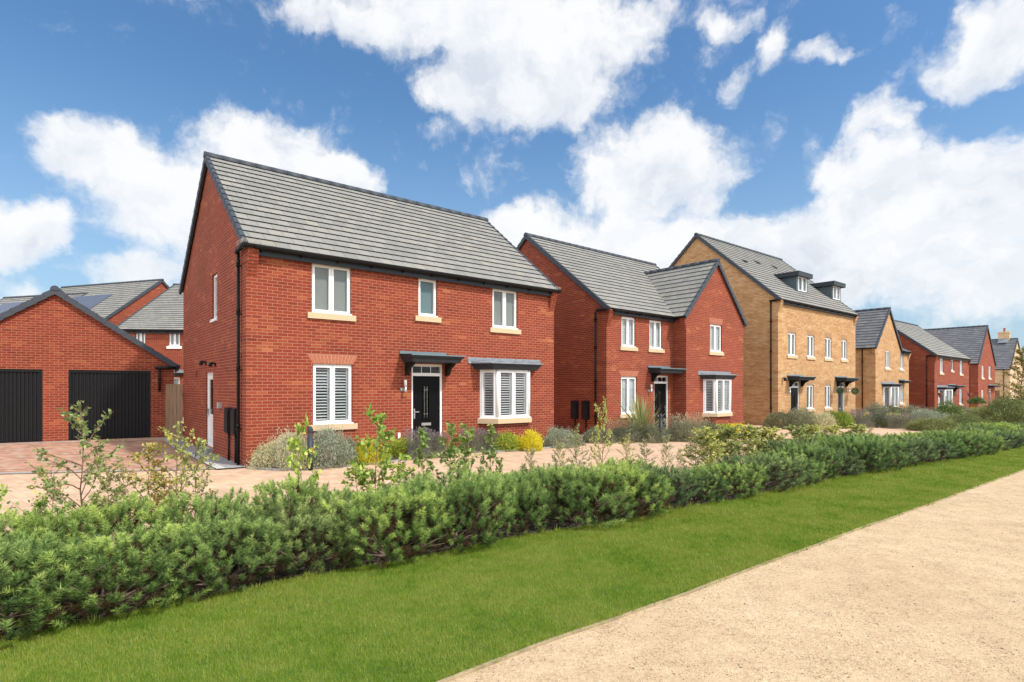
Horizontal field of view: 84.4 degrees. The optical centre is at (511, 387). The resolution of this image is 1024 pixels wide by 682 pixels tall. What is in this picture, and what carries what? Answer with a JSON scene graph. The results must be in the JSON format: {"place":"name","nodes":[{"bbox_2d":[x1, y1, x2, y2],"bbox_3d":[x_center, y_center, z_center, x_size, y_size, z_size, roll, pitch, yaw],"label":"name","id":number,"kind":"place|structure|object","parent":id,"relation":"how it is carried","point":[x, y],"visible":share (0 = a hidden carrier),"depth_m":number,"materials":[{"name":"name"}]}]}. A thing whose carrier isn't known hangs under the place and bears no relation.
{"place":"outdoors","nodes":[
{"label":"outdoors","id":0,"kind":"place"},
{"bbox_2d":[0,440,208,473],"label":"brindle drive","id":1,"kind":"structure","parent":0,"point":[13,457],"depth_m":14.70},
{"bbox_2d":[173,439,245,467],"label":"side path","id":2,"kind":"structure","parent":0,"point":[224,462],"depth_m":13.93,"materials":[{"name":"grey concrete"}]},
{"bbox_2d":[0,422,1017,550],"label":"block paving","id":3,"kind":"structure","parent":0,"point":[224,480],"depth_m":11.85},
{"bbox_2d":[0,292,87,312],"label":"brick house","id":4,"kind":"structure","parent":3,"relation":"on","point":[7,303],"depth_m":44.36,"materials":[{"name":"grey tile"}]},
{"bbox_2d":[0,285,180,443],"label":"double garage","id":5,"kind":"structure","parent":3,"relation":"on","point":[59,348],"depth_m":17.86,"materials":[{"name":"red brick"}]},
{"bbox_2d":[0,371,39,441],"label":"garage door","id":6,"kind":"structure","parent":5,"relation":"in","point":[19,391],"depth_m":17.26,"materials":[{"name":"black plastic"}]},
{"bbox_2d":[71,372,148,439],"bbox_3d":[-13.083,0.580,18.422,2.071,2.140,0.085,0,0,-31],"label":"garage door","id":7,"kind":"structure","parent":5,"relation":"in","point":[125,394],"depth_m":18.47,"materials":[{"name":"black plastic"}]},
{"bbox_2d":[60,279,168,325],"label":"brick house","id":8,"kind":"structure","parent":3,"relation":"on","point":[116,303],"depth_m":41.85,"materials":[{"name":"grey tile"}]},
{"bbox_2d":[117,283,182,383],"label":"brick house","id":9,"kind":"structure","parent":3,"relation":"on","point":[156,323],"depth_m":32.07,"materials":[{"name":"grey tile"}]},
{"bbox_2d":[165,384,183,438],"bbox_3d":[-11.278,0.821,18.886,1.000,1.908,0.080,0,0,30],"label":"timber fence","id":10,"kind":"object","parent":3,"relation":"on","point":[174,394],"visible":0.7,"depth_m":18.84,"materials":[{"name":"brown wood"}]},
{"bbox_2d":[254,454,406,467],"bbox_3d":[-4.024,1.800,13.494,3.937,0.100,1.149,0,0,-39],"label":"flower bed","id":11,"kind":"object","parent":3,"relation":"on","point":[393,458],"visible":0.17,"depth_m":13.22,"materials":[{"name":"brown soil"}]},
{"bbox_2d":[244,436,299,469],"bbox_3d":[-5.452,1.438,12.844,1.334,0.764,1.286,0,0,41],"label":"curry plant","id":12,"kind":"object","parent":11,"relation":"on","point":[264,452],"visible":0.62,"depth_m":12.51,"materials":[{"name":"beige plant"}]},
{"bbox_2d":[266,424,318,470],"bbox_3d":[-4.864,1.319,12.633,1.389,1.046,1.140,0,0,42],"label":"curry plant","id":13,"kind":"object","parent":11,"relation":"on","point":[282,445],"visible":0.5,"depth_m":12.36,"materials":[{"name":"plant"}]},
{"bbox_2d":[299,419,358,468],"bbox_3d":[-4.215,1.279,13.017,1.512,1.099,1.457,0,0,44],"label":"curry plant","id":14,"kind":"object","parent":11,"relation":"on","point":[330,444],"visible":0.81,"depth_m":12.79,"materials":[{"name":"plant"}]},
{"bbox_2d":[354,433,386,464],"bbox_3d":[-3.385,1.457,13.490,0.924,0.762,0.995,0,0,-10],"label":"golden shrub","id":15,"kind":"object","parent":11,"relation":"on","point":[361,456],"visible":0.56,"depth_m":13.30,"materials":[{"name":"yellow plant"}]},
{"bbox_2d":[383,433,417,456],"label":"golden shrub","id":16,"kind":"object","parent":11,"relation":"on","point":[400,445],"visible":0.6,"depth_m":14.41,"materials":[{"name":"green plant"}]},
{"bbox_2d":[179,151,561,467],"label":"brick house","id":17,"kind":"structure","parent":3,"relation":"on","point":[318,300],"depth_m":15.30,"materials":[{"name":"red brick"}]},
{"bbox_2d":[307,263,355,321],"bbox_3d":[-4.459,-2.349,13.945,1.215,1.353,0.180,0,0,-39],"label":"window","id":18,"kind":"structure","parent":17,"relation":"in","point":[330,284],"depth_m":13.95,"materials":[{"name":"white plastic"}]},
{"bbox_2d":[308,364,357,430],"bbox_3d":[-4.444,0.230,13.975,1.228,1.621,0.208,0,0,-39],"label":"window","id":19,"kind":"structure","parent":17,"relation":"in","point":[347,424],"depth_m":13.98,"materials":[{"name":"white plastic"}]},
{"bbox_2d":[413,376,438,445],"bbox_3d":[-2.385,0.653,15.676,0.865,1.944,0.100,0,0,-39],"label":"door","id":20,"kind":"structure","parent":17,"relation":"in","point":[431,422],"depth_m":15.68,"materials":[{"name":"black wood"}]},
{"bbox_2d":[415,278,441,322],"bbox_3d":[-2.351,-2.424,15.665,0.818,1.202,0.180,0,0,-39],"label":"window","id":21,"kind":"structure","parent":17,"relation":"in","point":[426,287],"depth_m":15.72,"materials":[{"name":"white plastic"}]},
{"bbox_2d":[477,369,531,423],"bbox_3d":[-0.073,0.255,17.180,2.080,1.612,0.549,0,0,-39],"label":"bay window","id":22,"kind":"structure","parent":17,"relation":"in","point":[496,418],"depth_m":16.84,"materials":[{"name":"white plastic"}]},
{"bbox_2d":[490,288,520,333],"bbox_3d":[-0.231,-2.349,17.394,1.205,1.353,0.180,0,0,-39],"label":"window","id":23,"kind":"structure","parent":17,"relation":"in","point":[504,301],"depth_m":17.40,"materials":[{"name":"white plastic"}]},
{"bbox_2d":[401,426,434,459],"bbox_3d":[-2.353,1.373,14.298,0.926,0.885,0.807,0,0,-33],"label":"lavender","id":24,"kind":"object","parent":3,"relation":"on","point":[415,444],"visible":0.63,"depth_m":14.18,"materials":[{"name":"grey plant"}]},
{"bbox_2d":[460,443,557,450],"bbox_3d":[0.335,1.807,17.001,4.340,0.115,1.224,0,0,-39],"label":"flower bed","id":25,"kind":"object","parent":3,"relation":"on","point":[512,448],"visible":0.12,"depth_m":16.27,"materials":[{"name":"brown soil"}]},
{"bbox_2d":[493,428,521,451],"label":"golden shrub","id":26,"kind":"object","parent":25,"relation":"on","point":[507,438],"visible":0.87,"depth_m":15.96,"materials":[{"name":"green plant"}]},
{"bbox_2d":[513,427,544,451],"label":"golden shrub","id":27,"kind":"object","parent":25,"relation":"on","point":[530,442],"visible":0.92,"depth_m":16.06,"materials":[{"name":"yellow plant"}]},
{"bbox_2d":[542,424,576,447],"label":"curry plant","id":28,"kind":"object","parent":25,"relation":"on","point":[550,438],"visible":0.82,"depth_m":16.95,"materials":[{"name":"plant"}]},
{"bbox_2d":[603,418,648,442],"bbox_3d":[3.893,1.430,19.280,1.668,0.881,1.447,0,0,10],"label":"catmint","id":29,"kind":"object","parent":3,"relation":"on","point":[620,431],"visible":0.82,"depth_m":18.97,"materials":[{"name":"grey plant"}]},
{"bbox_2d":[516,232,747,435],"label":"brick house","id":30,"kind":"structure","parent":3,"relation":"on","point":[628,328],"depth_m":23.98,"materials":[{"name":"red brick"}]},
{"bbox_2d":[619,376,635,417],"bbox_3d":[4.619,0.373,22.431,1.220,1.631,0.183,0,0,-40],"label":"window","id":31,"kind":"structure","parent":30,"relation":"in","point":[626,387],"depth_m":22.44,"materials":[{"name":"white plastic"}]},
{"bbox_2d":[620,316,637,350],"bbox_3d":[4.594,-2.136,22.409,1.099,1.337,0.183,0,0,-40],"label":"window","id":32,"kind":"structure","parent":30,"relation":"in","point":[627,346],"depth_m":22.42,"materials":[{"name":"white plastic"}]},
{"bbox_2d":[648,320,664,352],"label":"window","id":33,"kind":"structure","parent":30,"relation":"in","point":[656,347],"depth_m":23.61,"materials":[{"name":"white plastic"}]},
{"bbox_2d":[654,384,665,428],"bbox_3d":[6.241,0.811,23.846,0.886,1.968,0.100,0,0,-40],"label":"door","id":34,"kind":"structure","parent":30,"relation":"in","point":[662,387],"depth_m":23.90,"materials":[{"name":"black wood"}]},
{"bbox_2d":[709,324,723,355],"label":"window","id":35,"kind":"structure","parent":30,"relation":"in","point":[714,350],"depth_m":25.49,"materials":[{"name":"white plastic"}]},
{"bbox_2d":[702,379,732,416],"bbox_3d":[9.251,0.425,25.193,2.080,1.681,0.549,0,0,-40],"label":"bay window","id":36,"kind":"structure","parent":30,"relation":"in","point":[714,413],"depth_m":24.78,"materials":[{"name":"white plastic"}]},
{"bbox_2d":[609,394,681,440],"bbox_3d":[4.378,1.121,19.654,3.251,2.016,2.970,0,0,-13],"label":"flax","id":37,"kind":"object","parent":3,"relation":"on","point":[639,414],"visible":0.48,"depth_m":19.46,"materials":[{"name":"green plant"}]},
{"bbox_2d":[638,421,673,443],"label":"grey shrub","id":38,"kind":"object","parent":3,"relation":"on","point":[653,431],"visible":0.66,"depth_m":18.96,"materials":[{"name":"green plant"}]},
{"bbox_2d":[668,411,715,441],"bbox_3d":[6.193,1.334,19.654,1.767,1.146,1.364,0,0,21],"label":"catmint","id":39,"kind":"object","parent":3,"relation":"on","point":[689,425],"visible":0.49,"depth_m":19.44,"materials":[{"name":"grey plant"}]},
{"bbox_2d":[669,233,859,425],"bbox_3d":[15.236,-3.289,36.652,11.008,11.759,10.546,0,0,-39],"label":"townhouse pair","id":40,"kind":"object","parent":3,"relation":"on","point":[799,342],"visible":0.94,"depth_m":31.90,"materials":[{"name":"brick"}]},
{"bbox_2d":[760,409,801,429],"bbox_3d":[13.037,1.531,27.410,2.020,1.016,1.606,0,0,14],"label":"grey shrub","id":41,"kind":"object","parent":3,"relation":"on","point":[783,418],"visible":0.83,"depth_m":27.23,"materials":[{"name":"green plant"}]},
{"bbox_2d":[785,403,816,429],"bbox_3d":[14.018,1.397,27.244,1.710,1.302,1.446,0,0,-38],"label":"grey shrub","id":42,"kind":"object","parent":3,"relation":"on","point":[801,415],"visible":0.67,"depth_m":27.00,"materials":[{"name":"green plant"}]},
{"bbox_2d":[854,307,911,416],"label":"gabled house","id":43,"kind":"structure","parent":3,"relation":"on","point":[882,356],"depth_m":40.84,"materials":[{"name":"brick"}]},
{"bbox_2d":[901,415,962,431],"bbox_3d":[19.969,1.697,26.758,2.396,0.800,2.564,0,0,-40],"label":"olive shrub","id":44,"kind":"object","parent":3,"relation":"on","point":[920,423],"visible":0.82,"depth_m":26.43,"materials":[{"name":"green plant"}]},
{"bbox_2d":[894,320,971,410],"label":"brick house","id":45,"kind":"structure","parent":3,"relation":"on","point":[932,358],"depth_m":46.70,"materials":[{"name":"red brick"}]},
{"bbox_2d":[924,325,1000,408],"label":"gabled house","id":46,"kind":"structure","parent":3,"relation":"on","point":[974,343],"depth_m":60.70,"materials":[{"name":"red brick"}]},
{"bbox_2d":[976,391,1023,423],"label":"olive shrub","id":47,"kind":"object","parent":3,"relation":"on","point":[1001,407],"visible":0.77,"depth_m":29.17,"materials":[{"name":"green plant"}]},
{"bbox_2d":[991,328,1023,399],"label":"gabled house","id":48,"kind":"structure","parent":3,"relation":"on","point":[1005,345],"depth_m":72.73,"materials":[{"name":"beige brick"}]},
{"bbox_2d":[993,345,1023,404],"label":"young tree","id":49,"kind":"object","parent":3,"relation":"on","point":[1020,352],"visible":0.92,"depth_m":30.09,"materials":[{"name":"green plant"}]},
{"bbox_2d":[0,446,1023,681],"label":"lawn","id":50,"kind":"structure","parent":0,"point":[325,646],"depth_m":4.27,"materials":[{"name":"plant"}]},
{"bbox_2d":[0,445,1023,637],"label":"hedge bed","id":51,"kind":"object","parent":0,"point":[553,523],"visible":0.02,"depth_m":5.85,"materials":[{"name":"brown soil"}]},
{"bbox_2d":[0,507,75,587],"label":"dwarf pine","id":52,"kind":"object","parent":51,"relation":"on","point":[12,524],"visible":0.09,"depth_m":4.98,"materials":[{"name":"green plant"}]},
{"bbox_2d":[26,461,77,525],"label":"young field maple","id":53,"kind":"object","parent":51,"relation":"on","point":[31,487],"visible":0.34,"depth_m":5.67,"materials":[{"name":"green plant"}]},
{"bbox_2d":[0,529,117,641],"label":"dwarf pine","id":54,"kind":"object","parent":51,"relation":"on","point":[14,552],"visible":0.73,"depth_m":4.16,"materials":[{"name":"green plant"}]},
{"bbox_2d":[7,400,147,535],"bbox_3d":[-4.251,0.961,5.665,1.019,1.681,0.908,0,0,-21],"label":"young field maple","id":55,"kind":"object","parent":51,"relation":"on","point":[85,431],"visible":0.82,"depth_m":5.58,"materials":[{"name":"green plant"}]},
{"bbox_2d":[1,490,190,590],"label":"dwarf pine","id":56,"kind":"object","parent":51,"relation":"on","point":[78,524],"visible":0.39,"depth_m":5.26,"materials":[{"name":"green plant"}]},
{"bbox_2d":[86,450,134,543],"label":"young field maple","id":57,"kind":"object","parent":51,"relation":"on","point":[103,482],"visible":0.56,"depth_m":5.76,"materials":[{"name":"green plant"}]},
{"bbox_2d":[0,515,235,630],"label":"dwarf pine","id":58,"kind":"object","parent":51,"relation":"on","point":[128,573],"visible":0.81,"depth_m":4.43,"materials":[{"name":"green plant"}]},
{"bbox_2d":[95,465,154,534],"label":"young field maple","id":59,"kind":"object","parent":51,"relation":"on","point":[123,491],"visible":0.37,"depth_m":5.88,"materials":[{"name":"green plant"}]},
{"bbox_2d":[115,442,188,533],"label":"young field maple","id":60,"kind":"object","parent":51,"relation":"on","point":[150,447],"visible":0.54,"depth_m":6.04,"materials":[{"name":"green plant"}]},
{"bbox_2d":[127,421,218,518],"bbox_3d":[-3.624,1.082,6.195,0.825,1.437,0.736,0,0,10],"label":"young field maple","id":61,"kind":"object","parent":51,"relation":"on","point":[168,435],"visible":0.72,"depth_m":6.15,"materials":[{"name":"green plant"}]},
{"bbox_2d":[171,435,219,516],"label":"young field maple","id":62,"kind":"object","parent":51,"relation":"on","point":[199,444],"visible":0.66,"depth_m":6.41,"materials":[{"name":"green plant"}]},
{"bbox_2d":[147,486,268,566],"bbox_3d":[-3.167,1.436,5.915,1.316,0.789,1.432,0,0,8],"label":"dwarf pine","id":63,"kind":"object","parent":51,"relation":"on","point":[222,506],"visible":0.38,"depth_m":5.75,"materials":[{"name":"green plant"}]},
{"bbox_2d":[147,509,293,600],"bbox_3d":[-2.663,1.470,5.212,1.259,0.719,1.352,0,0,-32],"label":"dwarf pine","id":64,"kind":"object","parent":51,"relation":"on","point":[245,577],"visible":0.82,"depth_m":4.99,"materials":[{"name":"green plant"}]},
{"bbox_2d":[249,473,353,553],"bbox_3d":[-2.440,1.399,6.448,1.203,0.864,1.292,0,0,-34],"label":"dwarf pine","id":65,"kind":"object","parent":51,"relation":"on","point":[294,489],"visible":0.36,"depth_m":6.36,"materials":[{"name":"green plant"}]},
{"bbox_2d":[281,414,321,503],"bbox_3d":[-2.583,1.053,6.946,0.491,1.499,0.515,0,0,-29],"label":"young hazel","id":66,"kind":"object","parent":51,"relation":"on","point":[293,442],"visible":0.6,"depth_m":6.88,"materials":[{"name":"green plant"}]},
{"bbox_2d":[226,491,377,575],"bbox_3d":[-2.161,1.465,5.758,1.562,0.729,1.561,0,0,-7],"label":"dwarf pine","id":67,"kind":"object","parent":51,"relation":"on","point":[303,528],"visible":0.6,"depth_m":5.51,"materials":[{"name":"green plant"}]},
{"bbox_2d":[311,480,422,542],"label":"dwarf pine","id":68,"kind":"object","parent":51,"relation":"on","point":[369,500],"visible":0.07,"depth_m":6.72,"materials":[{"name":"green plant"}]},
{"bbox_2d":[349,403,408,503],"bbox_3d":[-1.762,0.998,7.387,0.723,1.609,0.757,0,0,-41],"label":"young hazel","id":69,"kind":"object","parent":51,"relation":"on","point":[360,471],"visible":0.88,"depth_m":7.44,"materials":[{"name":"green plant"}]},
{"bbox_2d":[315,485,454,567],"bbox_3d":[-1.335,1.422,6.075,1.459,0.815,1.567,0,0,-29],"label":"dwarf pine","id":70,"kind":"object","parent":51,"relation":"on","point":[383,515],"visible":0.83,"depth_m":5.80,"materials":[{"name":"green plant"}]},
{"bbox_2d":[382,453,417,489],"bbox_3d":[-1.508,1.347,7.623,0.563,0.908,0.707,0,0,-19],"label":"young hazel","id":71,"kind":"object","parent":51,"relation":"on","point":[402,465],"visible":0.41,"depth_m":7.62,"materials":[{"name":"green plant"}]},
{"bbox_2d":[403,427,439,492],"bbox_3d":[-1.252,1.172,7.887,0.565,1.260,0.427,0,0,-42],"label":"young dogwood","id":72,"kind":"object","parent":51,"relation":"on","point":[423,444],"visible":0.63,"depth_m":7.87,"materials":[{"name":"green plant"}]},
{"bbox_2d":[383,471,489,530],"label":"dwarf pine","id":73,"kind":"object","parent":51,"relation":"on","point":[422,488],"visible":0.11,"depth_m":7.14,"materials":[{"name":"green plant"}]},
{"bbox_2d":[428,421,464,481],"bbox_3d":[-0.874,1.136,8.186,0.651,1.331,0.585,0,0,-29],"label":"young dogwood","id":74,"kind":"object","parent":51,"relation":"on","point":[451,429],"visible":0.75,"depth_m":8.15,"materials":[{"name":"green plant"}]},
{"bbox_2d":[385,460,517,552],"bbox_3d":[-0.704,1.355,6.658,1.654,0.954,1.627,0,0,6],"label":"dwarf pine","id":75,"kind":"object","parent":51,"relation":"on","point":[461,487],"visible":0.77,"depth_m":6.34,"materials":[{"name":"green plant"}]},
{"bbox_2d":[456,421,488,480],"bbox_3d":[-0.652,1.150,8.437,0.574,1.303,0.515,0,0,16],"label":"young dogwood","id":76,"kind":"object","parent":51,"relation":"on","point":[470,434],"visible":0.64,"depth_m":8.40,"materials":[{"name":"green plant"}]},
{"bbox_2d":[480,423,501,475],"bbox_3d":[-0.318,1.167,8.468,0.344,1.269,0.455,0,0,27],"label":"young dogwood","id":77,"kind":"object","parent":51,"relation":"on","point":[492,432],"visible":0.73,"depth_m":8.45,"materials":[{"name":"green plant"}]},
{"bbox_2d":[465,470,553,535],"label":"dwarf pine","id":78,"kind":"object","parent":51,"relation":"on","point":[520,490],"visible":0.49,"depth_m":6.96,"materials":[{"name":"green plant"}]},
{"bbox_2d":[503,462,594,513],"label":"dwarf pine","id":79,"kind":"object","parent":51,"relation":"on","point":[527,472],"visible":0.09,"depth_m":8.15,"materials":[{"name":"green plant"}]},
{"bbox_2d":[512,462,636,528],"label":"dwarf pine","id":80,"kind":"object","parent":51,"relation":"on","point":[559,514],"visible":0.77,"depth_m":7.33,"materials":[{"name":"green plant"}]},
{"bbox_2d":[564,424,591,468],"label":"young hawthorn","id":81,"kind":"object","parent":51,"relation":"on","point":[576,436],"visible":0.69,"depth_m":9.41,"materials":[{"name":"green plant"}]},
{"bbox_2d":[589,396,615,467],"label":"young field maple","id":82,"kind":"object","parent":51,"relation":"on","point":[602,428],"visible":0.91,"depth_m":9.73,"materials":[{"name":"green plant"}]},
{"bbox_2d":[559,457,675,519],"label":"dwarf pine","id":83,"kind":"object","parent":51,"relation":"on","point":[654,490],"visible":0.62,"depth_m":7.73,"materials":[{"name":"green plant"}]},
{"bbox_2d":[618,463,704,508],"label":"dwarf pine","id":84,"kind":"object","parent":51,"relation":"on","point":[678,492],"visible":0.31,"depth_m":8.41,"materials":[{"name":"green plant"}]},
{"bbox_2d":[660,465,730,502],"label":"dwarf pine","id":85,"kind":"object","parent":51,"relation":"on","point":[710,493],"visible":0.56,"depth_m":8.84,"materials":[{"name":"green plant"}]},
{"bbox_2d":[679,429,715,471],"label":"young hawthorn","id":86,"kind":"object","parent":51,"relation":"on","point":[695,446],"visible":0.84,"depth_m":11.18,"materials":[{"name":"green plant"}]},
{"bbox_2d":[678,426,728,470],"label":"young hawthorn","id":87,"kind":"object","parent":51,"relation":"on","point":[708,433],"visible":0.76,"depth_m":11.34,"materials":[{"name":"green plant"}]},
{"bbox_2d":[704,424,752,458],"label":"young hawthorn","id":88,"kind":"object","parent":51,"relation":"on","point":[728,432],"visible":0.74,"depth_m":12.04,"materials":[{"name":"green plant"}]},
{"bbox_2d":[690,459,769,498],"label":"dwarf pine","id":89,"kind":"object","parent":51,"relation":"on","point":[743,489],"visible":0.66,"depth_m":9.27,"materials":[{"name":"green plant"}]},
{"bbox_2d":[725,424,769,456],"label":"young hawthorn","id":90,"kind":"object","parent":51,"relation":"on","point":[751,433],"visible":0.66,"depth_m":12.42,"materials":[{"name":"green plant"}]},
{"bbox_2d":[709,452,814,491],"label":"dwarf pine","id":91,"kind":"object","parent":51,"relation":"on","point":[777,480],"visible":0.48,"depth_m":9.82,"materials":[{"name":"green plant"}]},
{"bbox_2d":[750,438,821,468],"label":"dwarf pine","id":92,"kind":"object","parent":51,"relation":"on","point":[773,444],"visible":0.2,"depth_m":12.26,"materials":[{"name":"green plant"}]},
{"bbox_2d":[746,449,827,485],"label":"dwarf pine","id":93,"kind":"object","parent":51,"relation":"on","point":[819,474],"visible":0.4,"depth_m":10.49,"materials":[{"name":"green plant"}]},
{"bbox_2d":[776,441,844,477],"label":"dwarf pine","id":94,"kind":"object","parent":51,"relation":"on","point":[828,462],"visible":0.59,"depth_m":11.08,"materials":[{"name":"green plant"}]},
{"bbox_2d":[799,446,867,475],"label":"dwarf pine","id":95,"kind":"object","parent":51,"relation":"on","point":[848,467],"visible":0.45,"depth_m":11.47,"materials":[{"name":"green plant"}]},
{"bbox_2d":[815,433,895,472],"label":"dwarf pine","id":96,"kind":"object","parent":51,"relation":"on","point":[876,461],"visible":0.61,"depth_m":11.95,"materials":[{"name":"green plant"}]},
{"bbox_2d":[835,433,908,469],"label":"dwarf pine","id":97,"kind":"object","parent":51,"relation":"on","point":[900,461],"visible":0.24,"depth_m":12.51,"materials":[{"name":"green plant"}]},
{"bbox_2d":[861,437,923,466],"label":"dwarf pine","id":98,"kind":"object","parent":51,"relation":"on","point":[910,455],"visible":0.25,"depth_m":12.96,"materials":[{"name":"green plant"}]},
{"bbox_2d":[882,435,942,463],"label":"dwarf pine","id":99,"kind":"object","parent":51,"relation":"on","point":[927,445],"visible":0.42,"depth_m":13.65,"materials":[{"name":"green plant"}]},
{"bbox_2d":[899,436,959,461],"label":"dwarf pine","id":100,"kind":"object","parent":51,"relation":"on","point":[946,446],"visible":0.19,"depth_m":14.20,"materials":[{"name":"green plant"}]},
{"bbox_2d":[924,436,971,458],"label":"dwarf pine","id":101,"kind":"object","parent":51,"relation":"on","point":[963,449],"visible":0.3,"depth_m":14.81,"materials":[{"name":"green plant"}]},
{"bbox_2d":[918,427,986,456],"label":"dwarf pine","id":102,"kind":"object","parent":51,"relation":"on","point":[971,444],"visible":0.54,"depth_m":15.41,"materials":[{"name":"green plant"}]},
{"bbox_2d":[0,0,1023,387],"label":"sky","id":103,"kind":"structure","parent":0,"point":[875,148],"materials":[{"name":"blue"}]},
{"bbox_2d":[450,471,1023,681],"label":"gravel path","id":104,"kind":"structure","parent":0,"point":[986,623],"depth_m":4.39,"materials":[{"name":"beige gravel"}]},
{"bbox_2d":[436,469,1023,681],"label":"path edging","id":105,"kind":"object","parent":104,"relation":"on","point":[480,666],"visible":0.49,"depth_m":4.55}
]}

